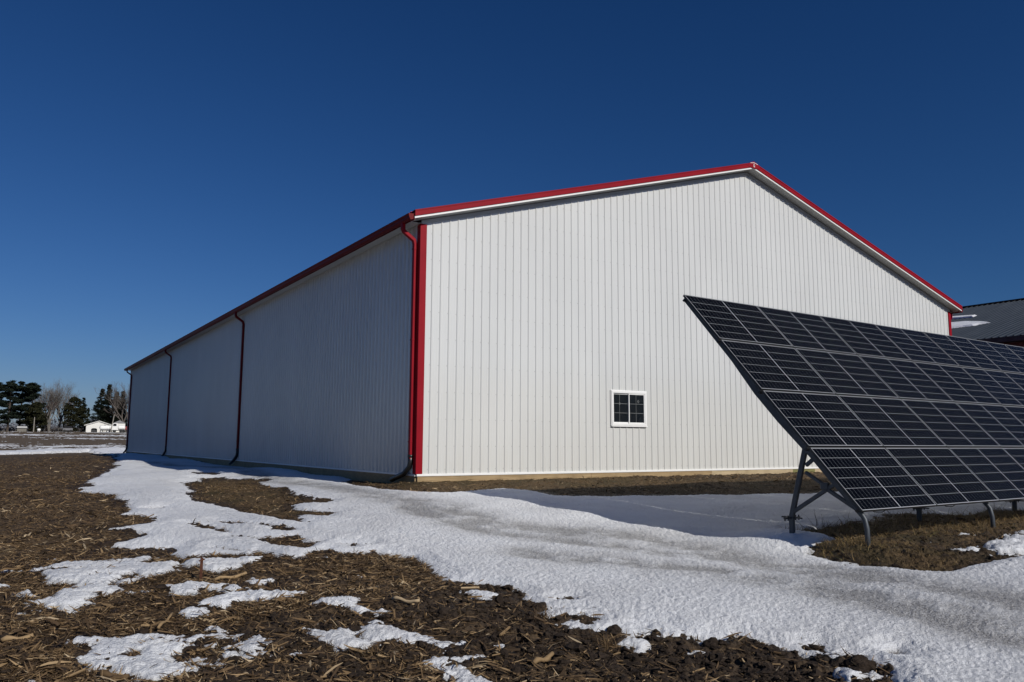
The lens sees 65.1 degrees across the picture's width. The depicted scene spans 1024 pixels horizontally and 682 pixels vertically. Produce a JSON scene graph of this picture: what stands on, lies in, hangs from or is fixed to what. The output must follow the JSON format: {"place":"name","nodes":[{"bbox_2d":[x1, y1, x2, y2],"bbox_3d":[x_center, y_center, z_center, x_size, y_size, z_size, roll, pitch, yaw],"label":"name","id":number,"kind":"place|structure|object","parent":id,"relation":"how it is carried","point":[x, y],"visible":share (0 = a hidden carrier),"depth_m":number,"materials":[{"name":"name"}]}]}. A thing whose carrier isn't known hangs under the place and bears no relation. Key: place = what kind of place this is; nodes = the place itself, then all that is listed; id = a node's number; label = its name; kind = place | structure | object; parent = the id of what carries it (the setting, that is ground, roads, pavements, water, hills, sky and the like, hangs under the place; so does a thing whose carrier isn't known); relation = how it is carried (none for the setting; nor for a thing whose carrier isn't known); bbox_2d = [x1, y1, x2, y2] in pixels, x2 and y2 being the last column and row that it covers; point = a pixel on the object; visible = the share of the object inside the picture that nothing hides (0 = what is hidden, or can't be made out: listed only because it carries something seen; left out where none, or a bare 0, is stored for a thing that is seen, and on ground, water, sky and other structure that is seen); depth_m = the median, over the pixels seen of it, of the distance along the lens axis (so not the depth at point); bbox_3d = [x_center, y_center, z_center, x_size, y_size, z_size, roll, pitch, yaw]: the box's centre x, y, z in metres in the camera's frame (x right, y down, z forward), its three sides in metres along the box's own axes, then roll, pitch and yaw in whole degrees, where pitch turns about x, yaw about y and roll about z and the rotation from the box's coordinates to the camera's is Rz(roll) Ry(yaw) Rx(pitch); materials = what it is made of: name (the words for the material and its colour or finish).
{"place":"outdoors","nodes":[
{"label":"outdoors","id":0,"kind":"place"},
{"bbox_2d":[63,426,72,431],"bbox_3d":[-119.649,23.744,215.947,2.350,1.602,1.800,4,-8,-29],"label":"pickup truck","id":1,"kind":"object","parent":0,"point":[69,428],"visible":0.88,"depth_m":215.30,"materials":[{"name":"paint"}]},
{"bbox_2d":[0,431,1023,681],"bbox_3d":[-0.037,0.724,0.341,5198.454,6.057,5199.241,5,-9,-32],"label":"ground","id":2,"kind":"structure","parent":0,"point":[24,441],"depth_m":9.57,"materials":[{"name":"soil"}]},
{"bbox_2d":[0,382,12,423],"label":"pine tree","id":3,"kind":"object","parent":2,"relation":"on","point":[3,387],"visible":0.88,"depth_m":214.79,"materials":[{"name":"green plant"}]},
{"bbox_2d":[0,564,24,571],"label":"corn stalk","id":4,"kind":"object","parent":2,"relation":"on","point":[16,568],"visible":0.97,"depth_m":9.09,"materials":[{"name":"beige plant"}]},
{"bbox_2d":[0,380,26,430],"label":"pine tree","id":5,"kind":"object","parent":2,"relation":"on","point":[11,386],"visible":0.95,"depth_m":214.97,"materials":[{"name":"green plant"}]},
{"bbox_2d":[1,633,33,641],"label":"corn stalk","id":6,"kind":"object","parent":2,"relation":"on","point":[8,638],"visible":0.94,"depth_m":6.25,"materials":[{"name":"beige plant"}]},
{"bbox_2d":[6,381,29,425],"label":"pine tree","id":7,"kind":"object","parent":2,"relation":"on","point":[22,395],"visible":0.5,"depth_m":219.40,"materials":[{"name":"green plant"}]},
{"bbox_2d":[17,426,26,431],"bbox_3d":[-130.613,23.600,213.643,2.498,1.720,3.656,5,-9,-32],"label":"building","id":8,"kind":"structure","parent":2,"relation":"on","point":[21,428],"depth_m":212.31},
{"bbox_2d":[11,382,46,430],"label":"pine tree","id":9,"kind":"object","parent":2,"relation":"on","point":[32,389],"visible":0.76,"depth_m":216.95,"materials":[{"name":"green plant"}]},
{"bbox_2d":[22,401,48,431],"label":"juniper tree","id":10,"kind":"object","parent":2,"relation":"on","point":[36,407],"visible":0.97,"depth_m":214.55,"materials":[{"name":"green plant"}]},
{"bbox_2d":[0,424,85,431],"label":"brush","id":11,"kind":"object","parent":2,"relation":"on","point":[13,429],"visible":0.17,"depth_m":236.30,"materials":[{"name":"brown plant"}]},
{"bbox_2d":[30,393,62,431],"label":"bare tree","id":12,"kind":"object","parent":2,"relation":"on","point":[48,408],"visible":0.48,"depth_m":222.77,"materials":[{"name":"brown plant"}]},
{"bbox_2d":[0,415,94,431],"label":"distant woods","id":13,"kind":"object","parent":2,"relation":"on","point":[52,424],"visible":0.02,"depth_m":561.33,"materials":[{"name":"plant"}]},
{"bbox_2d":[32,384,67,431],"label":"bare tree","id":14,"kind":"object","parent":2,"relation":"on","point":[49,420],"visible":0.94,"depth_m":222.31,"materials":[{"name":"brown plant"}]},
{"bbox_2d":[44,378,81,431],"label":"bare tree","id":15,"kind":"object","parent":2,"relation":"on","point":[60,415],"visible":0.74,"depth_m":225.06,"materials":[{"name":"brown plant"}]},
{"bbox_2d":[52,393,73,431],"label":"bare tree","id":16,"kind":"object","parent":2,"relation":"on","point":[62,407],"visible":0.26,"depth_m":231.93,"materials":[{"name":"brown plant"}]},
{"bbox_2d":[60,396,88,431],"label":"juniper tree","id":17,"kind":"object","parent":2,"relation":"on","point":[73,419],"visible":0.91,"depth_m":222.62,"materials":[{"name":"green plant"}]},
{"bbox_2d":[78,397,87,431],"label":"spruce tree","id":18,"kind":"object","parent":2,"relation":"on","point":[81,427],"visible":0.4,"depth_m":228.52,"materials":[{"name":"green plant"}]},
{"bbox_2d":[83,408,90,430],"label":"spruce tree","id":19,"kind":"object","parent":2,"relation":"on","point":[88,414],"visible":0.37,"depth_m":232.52,"materials":[{"name":"green plant"}]},
{"bbox_2d":[84,421,110,431],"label":"garage","id":20,"kind":"structure","parent":2,"relation":"on","point":[93,427],"depth_m":222.76,"materials":[{"name":"white paint"}]},
{"bbox_2d":[89,388,111,424],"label":"spruce tree","id":21,"kind":"object","parent":2,"relation":"on","point":[100,411],"visible":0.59,"depth_m":235.41,"materials":[{"name":"green plant"}]},
{"bbox_2d":[99,425,109,432],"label":"tank trailer","id":22,"kind":"object","parent":2,"relation":"on","point":[106,428],"visible":1,"depth_m":217.90,"materials":[{"name":"metal"}]},
{"bbox_2d":[104,383,113,419],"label":"spruce tree","id":23,"kind":"object","parent":2,"relation":"on","point":[109,389],"visible":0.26,"depth_m":240.65,"materials":[{"name":"green plant"}]},
{"bbox_2d":[95,382,129,431],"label":"bare tree","id":24,"kind":"object","parent":2,"relation":"on","point":[115,401],"visible":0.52,"depth_m":234.16,"materials":[{"name":"brown plant"}]},
{"bbox_2d":[97,669,129,680],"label":"corn stalk","id":25,"kind":"object","parent":2,"relation":"on","point":[105,673],"visible":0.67,"depth_m":5.37,"materials":[{"name":"brown plant"}]},
{"bbox_2d":[106,391,122,423],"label":"spruce tree","id":26,"kind":"object","parent":2,"relation":"on","point":[110,418],"visible":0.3,"depth_m":237.16,"materials":[{"name":"green plant"}]},
{"bbox_2d":[112,423,124,432],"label":"tank truck","id":27,"kind":"object","parent":2,"relation":"on","point":[119,428],"visible":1,"depth_m":221.74,"materials":[{"name":"white metal"}]},
{"bbox_2d":[114,420,124,431],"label":"white shed","id":28,"kind":"structure","parent":2,"relation":"on","point":[119,422],"depth_m":231.64,"materials":[{"name":"paint"}]},
{"bbox_2d":[120,391,126,425],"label":"spruce tree","id":29,"kind":"object","parent":2,"relation":"on","point":[124,410],"visible":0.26,"depth_m":240.22,"materials":[{"name":"green plant"}]},
{"bbox_2d":[157,612,172,628],"bbox_3d":[-2.872,2.314,6.641,0.029,0.057,0.398,1,-7,-8],"label":"corn stalk","id":30,"kind":"object","parent":2,"relation":"on","point":[164,622],"visible":0.98,"depth_m":6.60,"materials":[{"name":"beige plant"}]},
{"bbox_2d":[199,557,204,580],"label":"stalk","id":31,"kind":"object","parent":2,"relation":"on","point":[201,566],"visible":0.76,"depth_m":8.23,"materials":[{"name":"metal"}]},
{"bbox_2d":[214,572,246,579],"bbox_3d":[-2.910,2.432,8.293,0.340,0.064,0.037,6,-9,-39],"label":"corn stalk","id":32,"kind":"object","parent":2,"relation":"on","point":[229,577],"visible":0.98,"depth_m":8.28,"materials":[{"name":"beige plant"}]},
{"bbox_2d":[351,638,382,656],"bbox_3d":[-1.043,2.195,5.743,0.272,0.117,0.302,5,-9,-32],"label":"stubble clump","id":33,"kind":"object","parent":2,"relation":"on","point":[371,653],"visible":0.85,"depth_m":5.73,"materials":[{"name":"brown plant"}]},
{"bbox_2d":[391,596,419,603],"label":"corn stalk","id":34,"kind":"object","parent":2,"relation":"on","point":[403,599],"visible":0.99,"depth_m":6.96,"materials":[{"name":"beige plant"}]},
{"bbox_2d":[400,557,423,566],"bbox_3d":[-1.101,2.484,9.072,0.357,0.115,0.404,5,-9,-32],"label":"stubble clump","id":35,"kind":"object","parent":2,"relation":"on","point":[411,560],"visible":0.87,"depth_m":9.08,"materials":[{"name":"brown plant"}]},
{"bbox_2d":[0,471,890,681],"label":"stalk pieces","id":36,"kind":"object","parent":2,"relation":"on","point":[304,655],"visible":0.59,"depth_m":6.31,"materials":[{"name":"beige plant"}]},
{"bbox_2d":[0,431,1023,681],"bbox_3d":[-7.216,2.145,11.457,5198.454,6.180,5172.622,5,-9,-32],"label":"snow","id":37,"kind":"structure","parent":2,"relation":"on","point":[704,567],"depth_m":8.88,"materials":[{"name":"white snow"}]},
{"bbox_2d":[97,555,125,561],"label":"stubble clump","id":38,"kind":"object","parent":37,"relation":"on","point":[108,559],"visible":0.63,"depth_m":9.84,"materials":[{"name":"brown plant"}]},
{"bbox_2d":[0,455,1023,681],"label":"crop residue","id":39,"kind":"object","parent":2,"relation":"on","point":[56,664],"visible":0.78,"depth_m":7.18},
{"bbox_2d":[521,606,555,621],"bbox_3d":[0.215,2.219,6.558,0.347,0.124,0.385,0,-7,-1],"label":"stubble clump","id":40,"kind":"object","parent":2,"relation":"on","point":[539,614],"visible":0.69,"depth_m":6.57,"materials":[{"name":"brown plant"}]},
{"bbox_2d":[532,602,546,607],"bbox_3d":[0.237,2.291,6.918,0.135,0.072,0.110,0,-7,-1],"label":"soil clod","id":41,"kind":"object","parent":2,"relation":"on","point":[541,604],"visible":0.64,"depth_m":6.89,"materials":[{"name":"brown soil"}]},
{"bbox_2d":[123,162,962,482],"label":"machine shed","id":42,"kind":"structure","parent":2,"relation":"on","point":[551,334],"depth_m":21.86,"materials":[{"name":"white metal"}]},
{"bbox_2d":[610,390,647,426],"bbox_3d":[3.094,1.788,21.211,1.246,0.959,0.082,5,-9,-32],"label":"window","id":43,"kind":"structure","parent":42,"relation":"in","point":[628,408],"depth_m":21.21,"materials":[{"name":"black glass"}]},
{"bbox_2d":[532,651,553,664],"bbox_3d":[0.214,2.188,5.521,0.040,0.060,0.230,-5,-9,39],"label":"corn stalk","id":44,"kind":"object","parent":2,"relation":"on","point":[536,660],"visible":1,"depth_m":5.50,"materials":[{"name":"beige plant"}]},
{"bbox_2d":[185,477,1023,570],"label":"dead grass","id":45,"kind":"structure","parent":2,"relation":"on","point":[908,524],"depth_m":11.80,"materials":[{"name":"brown plant"}]},
{"bbox_2d":[591,629,627,650],"bbox_3d":[0.684,2.210,5.896,0.364,0.122,0.324,2,-7,-14],"label":"stubble clump","id":46,"kind":"object","parent":2,"relation":"on","point":[607,642],"visible":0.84,"depth_m":5.91,"materials":[{"name":"brown plant"}]},
{"bbox_2d":[607,624,621,632],"bbox_3d":[0.791,2.256,6.252,0.132,0.085,0.110,5,-9,-32],"label":"soil clod","id":47,"kind":"object","parent":2,"relation":"on","point":[615,627],"visible":0.73,"depth_m":6.24,"materials":[{"name":"brown soil"}]},
{"bbox_2d":[620,648,646,656],"bbox_3d":[0.866,2.221,5.711,0.024,0.045,0.233,7,-10,-42],"label":"corn stalk","id":48,"kind":"object","parent":2,"relation":"on","point":[630,651],"visible":0.84,"depth_m":5.72,"materials":[{"name":"brown plant"}]},
{"bbox_2d":[702,637,718,647],"bbox_3d":[1.496,2.276,6.003,0.151,0.108,0.130,5,-9,-32],"label":"soil clod","id":49,"kind":"object","parent":2,"relation":"on","point":[710,642],"visible":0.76,"depth_m":5.98,"materials":[{"name":"brown soil"}]},
{"bbox_2d":[683,294,1023,545],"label":"solar array","id":50,"kind":"object","parent":2,"relation":"on","point":[869,417],"visible":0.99,"depth_m":12.68,"materials":[{"name":"glass"}]},
{"bbox_2d":[842,654,875,670],"bbox_3d":[2.378,2.218,5.493,0.215,0.143,0.180,5,-9,-32],"label":"soil clod","id":51,"kind":"object","parent":2,"relation":"on","point":[862,661],"visible":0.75,"depth_m":5.45,"materials":[{"name":"brown soil"}]},
{"bbox_2d":[951,298,1023,346],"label":"farm building","id":52,"kind":"structure","parent":2,"relation":"on","point":[1005,319],"depth_m":40.49,"materials":[{"name":"grey metal"}]},
{"bbox_2d":[952,315,976,318],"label":"roof snow","id":53,"kind":"structure","parent":52,"relation":"on","point":[962,316],"depth_m":44.97,"materials":[{"name":"white snow"}]},
{"bbox_2d":[951,321,989,327],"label":"roof snow","id":54,"kind":"structure","parent":52,"relation":"on","point":[962,324],"depth_m":41.73,"materials":[{"name":"white snow"}]},
{"bbox_2d":[0,0,1023,425],"label":"sky","id":55,"kind":"structure","parent":0,"point":[166,165],"materials":[{"name":"blue"}]}
]}

